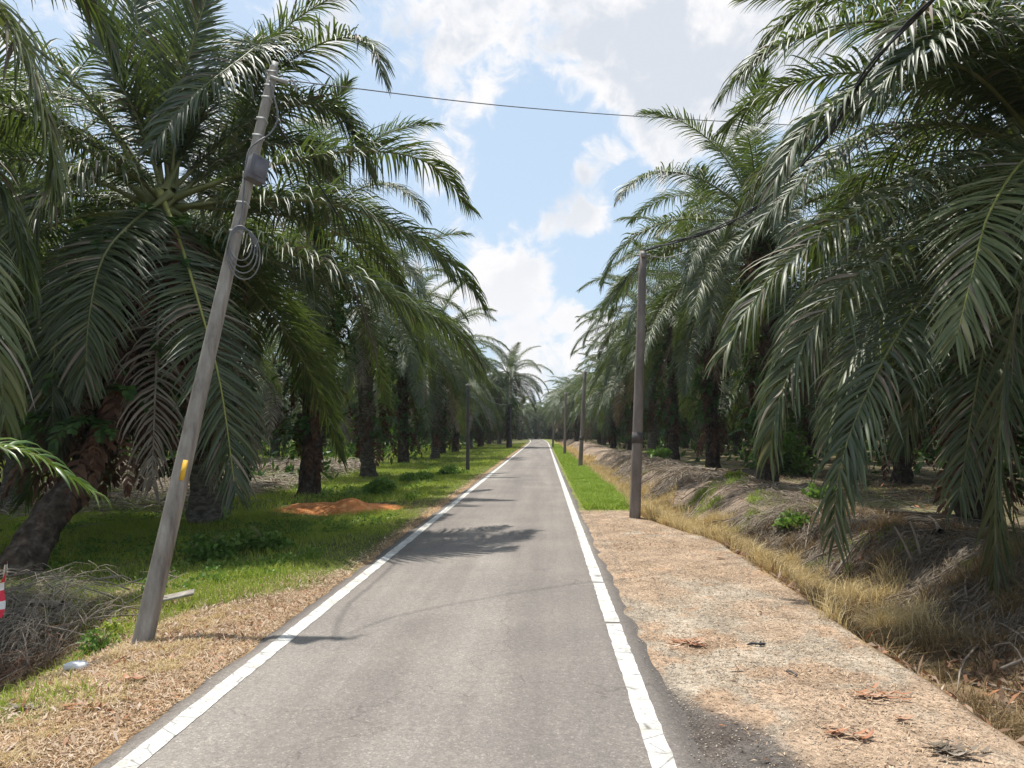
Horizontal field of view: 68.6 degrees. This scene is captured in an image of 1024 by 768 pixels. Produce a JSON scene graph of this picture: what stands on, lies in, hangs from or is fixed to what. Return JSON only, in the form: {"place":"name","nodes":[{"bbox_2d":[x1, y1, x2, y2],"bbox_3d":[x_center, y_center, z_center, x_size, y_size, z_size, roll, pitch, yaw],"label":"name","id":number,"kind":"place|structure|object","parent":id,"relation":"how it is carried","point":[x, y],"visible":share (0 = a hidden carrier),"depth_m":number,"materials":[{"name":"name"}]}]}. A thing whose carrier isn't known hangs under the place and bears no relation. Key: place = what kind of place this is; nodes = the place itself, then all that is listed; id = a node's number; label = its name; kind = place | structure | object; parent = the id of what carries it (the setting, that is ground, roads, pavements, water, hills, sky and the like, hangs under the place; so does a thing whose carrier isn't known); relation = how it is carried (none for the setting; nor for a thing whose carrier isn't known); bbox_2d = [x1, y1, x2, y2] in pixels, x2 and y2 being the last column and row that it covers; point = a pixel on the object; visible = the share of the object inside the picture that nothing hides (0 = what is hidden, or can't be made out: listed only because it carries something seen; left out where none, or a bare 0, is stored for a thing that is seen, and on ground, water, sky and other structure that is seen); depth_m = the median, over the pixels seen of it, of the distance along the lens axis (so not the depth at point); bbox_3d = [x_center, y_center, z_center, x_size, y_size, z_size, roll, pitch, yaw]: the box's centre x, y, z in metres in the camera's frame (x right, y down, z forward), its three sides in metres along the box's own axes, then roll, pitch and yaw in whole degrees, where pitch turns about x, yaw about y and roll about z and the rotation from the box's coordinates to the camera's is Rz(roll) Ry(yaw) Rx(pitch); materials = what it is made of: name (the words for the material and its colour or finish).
{"place":"outdoors","nodes":[
{"label":"outdoors","id":0,"kind":"place"},
{"bbox_2d":[0,443,524,713],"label":"grass","id":1,"kind":"structure","parent":0,"point":[153,524],"depth_m":12.28,"materials":[{"name":"plant"}]},
{"bbox_2d":[92,438,708,767],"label":"road","id":2,"kind":"structure","parent":0,"point":[485,621],"depth_m":5.17,"materials":[{"name":"asphalt"}]},
{"bbox_2d":[0,438,1023,767],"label":"ground","id":3,"kind":"structure","parent":0,"point":[768,728],"depth_m":5.84,"materials":[{"name":"soil"}]},
{"bbox_2d":[0,561,7,617],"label":"barrier tape","id":4,"kind":"object","parent":3,"relation":"on","point":[2,598],"visible":1,"depth_m":5.50,"materials":[{"name":"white plastic"}]},
{"bbox_2d":[5,588,65,610],"bbox_3d":[-6.350,2.308,7.542,4.169,0.553,1.197,0,-4,4],"label":"dead frond","id":5,"kind":"object","parent":3,"relation":"on","point":[50,607],"visible":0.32,"depth_m":7.19,"materials":[{"name":"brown plant"}]},
{"bbox_2d":[0,643,81,695],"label":"brown grass","id":6,"kind":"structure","parent":3,"relation":"on","point":[29,673],"depth_m":6.15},
{"bbox_2d":[0,437,111,508],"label":"frond","id":7,"kind":"object","parent":3,"relation":"on","point":[79,481],"visible":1,"depth_m":5.87,"materials":[{"name":"green plant"}]},
{"bbox_2d":[0,0,131,450],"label":"oil palm","id":8,"kind":"object","parent":3,"relation":"on","point":[26,53],"visible":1,"depth_m":7.88,"materials":[{"name":"green plant"}]},
{"bbox_2d":[61,698,106,707],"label":"fallen leaves","id":9,"kind":"object","parent":3,"relation":"on","point":[91,703],"visible":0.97,"depth_m":4.57,"materials":[{"name":"beige plant"}]},
{"bbox_2d":[0,560,197,691],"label":"brush pile","id":10,"kind":"object","parent":3,"relation":"on","point":[35,611],"visible":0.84,"depth_m":7.00,"materials":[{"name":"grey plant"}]},
{"bbox_2d":[0,564,185,692],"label":"cut stalks","id":11,"kind":"object","parent":10,"relation":"on","point":[55,620],"visible":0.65,"depth_m":7.08,"materials":[{"name":"plant"}]},
{"bbox_2d":[75,627,122,656],"bbox_3d":[-3.359,2.101,6.085,0.310,0.223,0.262,0,-4,-7],"label":"bush","id":12,"kind":"object","parent":3,"relation":"on","point":[94,645],"visible":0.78,"depth_m":6.08,"materials":[{"name":"green plant"}]},
{"bbox_2d":[95,612,130,637],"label":"bush","id":13,"kind":"object","parent":3,"relation":"on","point":[114,625],"visible":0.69,"depth_m":6.62,"materials":[{"name":"green plant"}]},
{"bbox_2d":[0,16,259,505],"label":"oil palm","id":14,"kind":"object","parent":3,"relation":"on","point":[7,467],"visible":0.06,"depth_m":17.70,"materials":[{"name":"green plant"}]},
{"bbox_2d":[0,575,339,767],"bbox_3d":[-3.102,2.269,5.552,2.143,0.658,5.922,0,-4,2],"label":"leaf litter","id":15,"kind":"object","parent":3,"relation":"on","point":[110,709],"visible":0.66,"depth_m":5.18,"materials":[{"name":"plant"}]},
{"bbox_2d":[163,589,194,601],"bbox_3d":[-3.353,2.085,7.335,0.508,0.139,0.104,0,-4,-5],"label":"offcut","id":16,"kind":"object","parent":3,"relation":"on","point":[182,594],"visible":0.58,"depth_m":7.31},
{"bbox_2d":[0,455,386,539],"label":"frond debris","id":17,"kind":"object","parent":3,"relation":"on","point":[269,484],"visible":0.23,"depth_m":20.66,"materials":[{"name":"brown plant"}]},
{"bbox_2d":[0,0,395,524],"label":"oil palm","id":18,"kind":"object","parent":3,"relation":"on","point":[201,508],"visible":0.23,"depth_m":13.90,"materials":[{"name":"green plant"}]},
{"bbox_2d":[177,531,241,564],"bbox_3d":[-4.086,2.227,10.145,0.711,0.456,0.695,-2,-4,31],"label":"bush","id":19,"kind":"object","parent":3,"relation":"on","point":[203,545],"visible":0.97,"depth_m":10.06,"materials":[{"name":"green plant"}]},
{"bbox_2d":[131,61,297,644],"bbox_3d":[-2.615,-0.442,6.829,0.358,5.757,1.621,-2,-4,28],"label":"utility pole","id":20,"kind":"object","parent":3,"relation":"on","point":[255,173],"visible":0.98,"depth_m":6.68,"materials":[{"name":"concrete"}]},
{"bbox_2d":[273,116,466,382],"bbox_3d":[-2.123,-1.313,19.823,0.217,1.438,24.744,0,-4,2],"label":"cable","id":21,"kind":"object","parent":20,"relation":"attached to","point":[284,135],"visible":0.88,"depth_m":10.11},
{"bbox_2d":[284,79,927,131],"bbox_3d":[3.878,-4.133,12.289,15.596,2.688,1.277,2,-4,-32],"label":"wire","id":22,"kind":"object","parent":20,"relation":"attached to","point":[522,107],"visible":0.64,"depth_m":10.38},
{"bbox_2d":[0,460,467,594],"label":"ground weeds","id":23,"kind":"object","parent":3,"relation":"on","point":[208,567],"visible":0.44,"depth_m":11.48,"materials":[{"name":"green plant"}]},
{"bbox_2d":[0,473,484,767],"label":"straw litter","id":24,"kind":"object","parent":3,"relation":"on","point":[93,662],"visible":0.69,"depth_m":5.35,"materials":[{"name":"plant"}]},
{"bbox_2d":[62,660,89,670],"bbox_3d":[-3.178,2.057,5.478,0.188,0.077,0.092,1,-4,-9],"label":"plastic bag","id":25,"kind":"object","parent":24,"relation":"on","point":[76,664],"visible":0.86,"depth_m":5.45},
{"bbox_2d":[0,0,493,580],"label":"oil palm","id":26,"kind":"object","parent":3,"relation":"on","point":[120,284],"visible":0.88,"depth_m":11.38,"materials":[{"name":"green plant"}]},
{"bbox_2d":[229,306,290,422],"bbox_3d":[-14.849,-0.902,37.201,9.525,10.456,8.868,2,-4,-31],"label":"oil palm","id":27,"kind":"object","parent":3,"relation":"on","point":[270,377],"visible":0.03,"depth_m":38.94,"materials":[{"name":"green plant"}]},
{"bbox_2d":[230,523,296,552],"bbox_3d":[-3.587,2.263,10.887,0.964,0.506,0.692,0,-4,2],"label":"bush","id":28,"kind":"object","parent":3,"relation":"on","point":[265,540],"visible":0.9,"depth_m":10.78,"materials":[{"name":"green plant"}]},
{"bbox_2d":[237,351,290,448],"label":"oil palm","id":29,"kind":"object","parent":3,"relation":"on","point":[260,439],"visible":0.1,"depth_m":69.24,"materials":[{"name":"green plant"}]},
{"bbox_2d":[233,313,339,457],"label":"oil palm","id":30,"kind":"object","parent":3,"relation":"on","point":[275,418],"visible":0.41,"depth_m":45.92,"materials":[{"name":"green plant"}]},
{"bbox_2d":[260,347,374,453],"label":"oil palm","id":31,"kind":"object","parent":3,"relation":"on","point":[345,426],"visible":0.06,"depth_m":55.72,"materials":[{"name":"green plant"}]},
{"bbox_2d":[178,69,460,495],"bbox_3d":[-5.667,-2.409,20.971,8.723,11.543,9.118,0,-4,2],"label":"oil palm","id":32,"kind":"object","parent":3,"relation":"on","point":[310,454],"visible":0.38,"depth_m":20.60,"materials":[{"name":"green plant"}]},
{"bbox_2d":[266,498,410,515],"bbox_3d":[-3.790,2.726,16.831,4.800,0.469,3.800,0,-4,2],"label":"soil heap","id":33,"kind":"object","parent":3,"relation":"on","point":[350,505],"visible":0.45,"depth_m":15.95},
{"bbox_2d":[330,350,395,448],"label":"oil palm","id":34,"kind":"object","parent":3,"relation":"on","point":[353,412],"visible":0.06,"depth_m":66.11,"materials":[{"name":"green plant"}]},
{"bbox_2d":[271,207,472,477],"bbox_3d":[-5.662,-1.308,29.561,8.486,10.473,8.582,0,-4,2],"label":"oil palm","id":35,"kind":"object","parent":3,"relation":"on","point":[366,422],"visible":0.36,"depth_m":29.07,"materials":[{"name":"green plant"}]},
{"bbox_2d":[359,477,398,494],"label":"bush","id":36,"kind":"object","parent":3,"relation":"on","point":[377,485],"visible":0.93,"depth_m":21.32,"materials":[{"name":"green plant"}]},
{"bbox_2d":[344,363,422,445],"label":"oil palm","id":37,"kind":"object","parent":3,"relation":"on","point":[391,425],"visible":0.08,"depth_m":75.63,"materials":[{"name":"green plant"}]},
{"bbox_2d":[328,272,474,462],"bbox_3d":[-5.833,-0.777,39.804,8.224,10.578,8.283,0,-4,2],"label":"oil palm","id":38,"kind":"object","parent":3,"relation":"on","point":[405,383],"visible":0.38,"depth_m":39.43,"materials":[{"name":"green plant"}]},
{"bbox_2d":[397,470,434,481],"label":"bush","id":39,"kind":"object","parent":3,"relation":"on","point":[409,476],"visible":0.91,"depth_m":25.89,"materials":[{"name":"green plant"}]},
{"bbox_2d":[373,282,511,458],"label":"oil palm","id":40,"kind":"object","parent":3,"relation":"on","point":[433,403],"visible":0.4,"depth_m":47.79,"materials":[{"name":"green plant"}]},
{"bbox_2d":[435,463,460,474],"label":"bush","id":41,"kind":"object","parent":3,"relation":"on","point":[450,469],"visible":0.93,"depth_m":29.12,"materials":[{"name":"green plant"}]},
{"bbox_2d":[408,343,498,453],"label":"oil palm","id":42,"kind":"object","parent":3,"relation":"on","point":[442,448],"visible":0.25,"depth_m":57.12,"materials":[{"name":"green plant"}]},
{"bbox_2d":[416,346,505,451],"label":"oil palm","id":43,"kind":"object","parent":3,"relation":"on","point":[456,438],"visible":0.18,"depth_m":64.80,"materials":[{"name":"green plant"}]},
{"bbox_2d":[466,384,471,470],"bbox_3d":[-1.860,1.964,32.007,0.260,3.966,0.174,0,-4,2],"label":"utility pole","id":44,"kind":"object","parent":3,"relation":"on","point":[468,432],"visible":0.89,"depth_m":31.96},
{"bbox_2d":[446,371,517,446],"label":"oil palm","id":45,"kind":"object","parent":3,"relation":"on","point":[480,436],"visible":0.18,"depth_m":82.03,"materials":[{"name":"green plant"}]},
{"bbox_2d":[447,361,518,448],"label":"oil palm","id":46,"kind":"object","parent":3,"relation":"on","point":[472,423],"visible":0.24,"depth_m":75.40,"materials":[{"name":"green plant"}]},
{"bbox_2d":[485,398,521,443],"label":"oil palm","id":47,"kind":"object","parent":3,"relation":"on","point":[490,439],"visible":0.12,"depth_m":100.53,"materials":[{"name":"green plant"}]},
{"bbox_2d":[492,377,531,443],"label":"oil palm","id":48,"kind":"object","parent":3,"relation":"on","point":[499,438],"visible":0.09,"depth_m":108.56,"materials":[{"name":"green plant"}]},
{"bbox_2d":[2,400,1023,442],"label":"woods","id":49,"kind":"object","parent":3,"relation":"on","point":[531,435],"depth_m":172.97,"materials":[{"name":"green plant"}]},
{"bbox_2d":[3,434,1023,483],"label":"undergrowth","id":50,"kind":"object","parent":3,"relation":"on","point":[327,454],"visible":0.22,"depth_m":44.03,"materials":[{"name":"green plant"}]},
{"bbox_2d":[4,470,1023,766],"bbox_3d":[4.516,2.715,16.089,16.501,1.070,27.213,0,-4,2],"label":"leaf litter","id":51,"kind":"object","parent":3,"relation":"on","point":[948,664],"visible":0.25,"depth_m":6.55,"materials":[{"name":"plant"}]},
{"bbox_2d":[475,342,553,447],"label":"oil palm","id":52,"kind":"object","parent":3,"relation":"on","point":[511,369],"visible":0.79,"depth_m":77.52,"materials":[{"name":"green plant"}]},
{"bbox_2d":[514,396,539,439],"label":"oil palm","id":53,"kind":"object","parent":3,"relation":"on","point":[527,419],"visible":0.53,"depth_m":157.31,"materials":[{"name":"green plant"}]},
{"bbox_2d":[521,400,551,438],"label":"oil palm","id":54,"kind":"object","parent":3,"relation":"on","point":[536,428],"visible":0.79,"depth_m":162.94,"materials":[{"name":"green plant"}]},
{"bbox_2d":[541,384,570,440],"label":"oil palm","id":55,"kind":"object","parent":3,"relation":"on","point":[567,431],"visible":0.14,"depth_m":135.56,"materials":[{"name":"green plant"}]},
{"bbox_2d":[540,376,587,440],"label":"oil palm","id":56,"kind":"object","parent":3,"relation":"on","point":[566,381],"visible":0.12,"depth_m":118.17,"materials":[{"name":"green plant"}]},
{"bbox_2d":[541,384,588,435],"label":"oil palm","id":57,"kind":"object","parent":3,"relation":"on","point":[562,416],"visible":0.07,"depth_m":126.61,"materials":[{"name":"green plant"}]},
{"bbox_2d":[563,392,567,452],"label":"utility pole","id":58,"kind":"object","parent":3,"relation":"on","point":[565,419],"visible":0.89,"depth_m":55.17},
{"bbox_2d":[543,371,594,440],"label":"oil palm","id":59,"kind":"object","parent":3,"relation":"on","point":[575,430],"visible":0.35,"depth_m":110.06,"materials":[{"name":"green plant"}]},
{"bbox_2d":[561,371,600,443],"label":"oil palm","id":60,"kind":"object","parent":3,"relation":"on","point":[597,439],"visible":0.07,"depth_m":100.27,"materials":[{"name":"green plant"}]},
{"bbox_2d":[578,371,587,465],"bbox_3d":[3.375,1.783,35.784,0.512,4.857,0.220,0,-4,2],"label":"utility pole","id":61,"kind":"object","parent":3,"relation":"on","point":[580,458],"visible":0.88,"depth_m":35.71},
{"bbox_2d":[564,369,626,444],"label":"oil palm","id":62,"kind":"object","parent":3,"relation":"on","point":[603,441],"visible":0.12,"depth_m":91.64,"materials":[{"name":"green plant"}]},
{"bbox_2d":[568,353,625,447],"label":"oil palm","id":63,"kind":"object","parent":3,"relation":"on","point":[611,427],"visible":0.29,"depth_m":74.75,"materials":[{"name":"green plant"}]},
{"bbox_2d":[567,363,626,445],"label":"oil palm","id":64,"kind":"object","parent":3,"relation":"on","point":[586,410],"visible":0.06,"depth_m":83.14,"materials":[{"name":"green plant"}]},
{"bbox_2d":[576,339,680,449],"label":"oil palm","id":65,"kind":"object","parent":3,"relation":"on","point":[629,443],"visible":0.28,"depth_m":66.92,"materials":[{"name":"green plant"}]},
{"bbox_2d":[571,316,696,443],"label":"oil palm","id":66,"kind":"object","parent":3,"relation":"on","point":[605,390],"visible":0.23,"depth_m":57.42,"materials":[{"name":"green plant"}]},
{"bbox_2d":[629,250,649,517],"bbox_3d":[2.495,0.137,14.697,0.473,5.549,0.224,0,-4,2],"label":"utility pole","id":67,"kind":"object","parent":3,"relation":"on","point":[636,473],"visible":0.9,"depth_m":14.62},
{"bbox_2d":[554,261,638,409],"bbox_3d":[3.651,0.100,47.075,0.331,1.408,64.667,0,-4,2],"label":"wire","id":68,"kind":"object","parent":67,"relation":"attached to","point":[614,320],"visible":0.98,"depth_m":20.11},
{"bbox_2d":[644,0,934,250],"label":"cable bundle","id":69,"kind":"object","parent":67,"relation":"attached to","point":[910,21],"visible":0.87,"depth_m":8.65,"materials":[{"name":"rubber"}]},
{"bbox_2d":[570,272,721,452],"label":"oil palm","id":70,"kind":"object","parent":3,"relation":"on","point":[649,401],"visible":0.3,"depth_m":48.83,"materials":[{"name":"green plant"}]},
{"bbox_2d":[646,447,672,460],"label":"bush","id":71,"kind":"object","parent":3,"relation":"on","point":[661,452],"visible":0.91,"depth_m":37.25,"materials":[{"name":"green plant"}]},
{"bbox_2d":[577,237,746,460],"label":"oil palm","id":72,"kind":"object","parent":3,"relation":"on","point":[673,423],"visible":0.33,"depth_m":40.66,"materials":[{"name":"green plant"}]},
{"bbox_2d":[642,464,716,477],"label":"dead frond","id":73,"kind":"object","parent":3,"relation":"on","point":[675,466],"visible":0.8,"depth_m":25.32,"materials":[{"name":"brown plant"}]},
{"bbox_2d":[664,637,707,645],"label":"fallen leaves","id":74,"kind":"object","parent":3,"relation":"on","point":[699,641],"visible":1,"depth_m":5.89,"materials":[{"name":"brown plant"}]},
{"bbox_2d":[598,162,825,469],"bbox_3d":[8.837,-2.391,32.467,10.335,12.818,10.503,0,-4,2],"label":"oil palm","id":75,"kind":"object","parent":3,"relation":"on","point":[707,389],"visible":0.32,"depth_m":31.71,"materials":[{"name":"green plant"}]},
{"bbox_2d":[679,344,756,452],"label":"oil palm","id":76,"kind":"object","parent":3,"relation":"on","point":[737,436],"visible":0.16,"depth_m":57.21,"materials":[{"name":"green plant"}]},
{"bbox_2d":[654,480,816,498],"bbox_3d":[5.377,2.582,18.479,1.573,0.543,4.138,3,-8,-39],"label":"dead frond","id":77,"kind":"object","parent":3,"relation":"on","point":[775,485],"visible":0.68,"depth_m":18.76,"materials":[{"name":"brown plant"}]},
{"bbox_2d":[692,337,823,438],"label":"oil palm","id":78,"kind":"object","parent":3,"relation":"on","point":[736,396],"visible":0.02,"depth_m":49.42,"materials":[{"name":"green plant"}]},
{"bbox_2d":[559,443,973,656],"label":"dry grass","id":79,"kind":"structure","parent":3,"relation":"on","point":[654,509],"depth_m":9.44,"materials":[{"name":"plant"}]},
{"bbox_2d":[596,63,943,485],"bbox_3d":[7.223,-2.558,21.909,9.625,11.639,10.181,0,-4,2],"label":"oil palm","id":80,"kind":"object","parent":3,"relation":"on","point":[705,287],"visible":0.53,"depth_m":21.07,"materials":[{"name":"green plant"}]},
{"bbox_2d":[595,517,957,767],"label":"leaf crumbs","id":81,"kind":"object","parent":3,"relation":"on","point":[746,641],"visible":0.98,"depth_m":5.86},
{"bbox_2d":[745,417,818,475],"bbox_3d":[10.308,2.378,28.592,2.708,2.685,2.734,0,-4,2],"label":"bush","id":82,"kind":"object","parent":3,"relation":"on","point":[789,445],"visible":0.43,"depth_m":27.93,"materials":[{"name":"green plant"}]},
{"bbox_2d":[771,509,810,531],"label":"bush","id":83,"kind":"object","parent":3,"relation":"on","point":[786,518],"visible":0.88,"depth_m":12.81,"materials":[{"name":"green plant"}]},
{"bbox_2d":[579,511,1023,767],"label":"pebbles","id":84,"kind":"object","parent":3,"relation":"on","point":[771,742],"visible":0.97,"depth_m":5.71,"materials":[{"name":"gravel"}]},
{"bbox_2d":[728,315,878,461],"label":"oil palm","id":85,"kind":"object","parent":3,"relation":"on","point":[805,419],"visible":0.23,"depth_m":40.28,"materials":[{"name":"green plant"}]},
{"bbox_2d":[590,448,1023,735],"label":"frond debris","id":86,"kind":"object","parent":3,"relation":"on","point":[652,463],"visible":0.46,"depth_m":10.96,"materials":[{"name":"brown plant"}]},
{"bbox_2d":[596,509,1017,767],"bbox_3d":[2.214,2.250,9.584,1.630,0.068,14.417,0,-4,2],"label":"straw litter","id":87,"kind":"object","parent":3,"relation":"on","point":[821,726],"visible":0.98,"depth_m":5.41,"materials":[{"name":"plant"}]},
{"bbox_2d":[623,459,1021,588],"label":"grass","id":88,"kind":"structure","parent":3,"relation":"on","point":[695,499],"depth_m":15.85,"materials":[{"name":"plant"}]},
{"bbox_2d":[801,482,847,503],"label":"bush","id":89,"kind":"object","parent":3,"relation":"on","point":[813,493],"visible":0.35,"depth_m":15.82,"materials":[{"name":"green plant"}]},
{"bbox_2d":[705,507,955,534],"bbox_3d":[5.492,2.391,13.146,4.176,0.542,1.299,-1,-4,14],"label":"dead frond","id":90,"kind":"object","parent":3,"relation":"on","point":[766,516],"visible":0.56,"depth_m":13.22,"materials":[{"name":"brown plant"}]},
{"bbox_2d":[642,469,1023,694],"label":"cut stalks","id":91,"kind":"object","parent":3,"relation":"on","point":[1013,663],"visible":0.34,"depth_m":10.70,"materials":[{"name":"plant"}]},
{"bbox_2d":[729,176,942,470],"bbox_3d":[14.554,-2.263,31.642,10.412,12.335,9.603,-3,-5,37],"label":"oil palm","id":92,"kind":"object","parent":3,"relation":"on","point":[851,421],"visible":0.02,"depth_m":31.09,"materials":[{"name":"green plant"}]},
{"bbox_2d":[667,499,1023,745],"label":"brown grass","id":93,"kind":"structure","parent":3,"relation":"on","point":[1015,727],"depth_m":7.36,"materials":[{"name":"plant"}]},
{"bbox_2d":[821,722,873,737],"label":"fallen leaves","id":94,"kind":"object","parent":3,"relation":"on","point":[837,731],"visible":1,"depth_m":4.13,"materials":[{"name":"brown plant"}]},
{"bbox_2d":[702,0,1023,571],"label":"oil palm","id":95,"kind":"object","parent":3,"relation":"on","point":[956,252],"visible":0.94,"depth_m":8.85,"materials":[{"name":"green plant"}]},
{"bbox_2d":[849,682,910,701],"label":"fallen leaves","id":96,"kind":"object","parent":3,"relation":"on","point":[880,694],"visible":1,"depth_m":4.71,"materials":[{"name":"brown plant"}]},
{"bbox_2d":[740,157,1021,483],"bbox_3d":[13.105,-1.940,25.042,9.968,10.910,10.405,1,-4,-18],"label":"oil palm","id":97,"kind":"object","parent":3,"relation":"on","point":[906,475],"visible":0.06,"depth_m":24.72,"materials":[{"name":"green plant"}]},
{"bbox_2d":[826,354,1018,457],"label":"oil palm","id":98,"kind":"object","parent":3,"relation":"on","point":[925,435],"visible":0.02,"depth_m":44.22,"materials":[{"name":"green plant"}]},
{"bbox_2d":[885,510,971,535],"bbox_3d":[6.471,2.236,11.768,1.197,0.553,4.169,-1,-4,17],"label":"dead frond","id":99,"kind":"object","parent":3,"relation":"on","point":[933,520],"visible":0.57,"depth_m":11.05,"materials":[{"name":"brown plant"}]},
{"bbox_2d":[918,738,989,757],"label":"fallen leaves","id":100,"kind":"object","parent":3,"relation":"on","point":[945,747],"visible":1,"depth_m":3.89,"materials":[{"name":"brown plant"}]},
{"bbox_2d":[952,0,1023,603],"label":"oil palm","id":101,"kind":"object","parent":3,"relation":"on","point":[1004,433],"visible":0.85,"depth_m":7.48,"materials":[{"name":"green plant"}]},
{"bbox_2d":[0,0,1023,432],"label":"sky","id":102,"kind":"structure","parent":0,"point":[542,184],"materials":[{"name":"blue"}]},
{"bbox_2d":[551,444,629,510],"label":"grass","id":103,"kind":"structure","parent":0,"point":[592,489],"depth_m":20.71,"materials":[{"name":"plant"}]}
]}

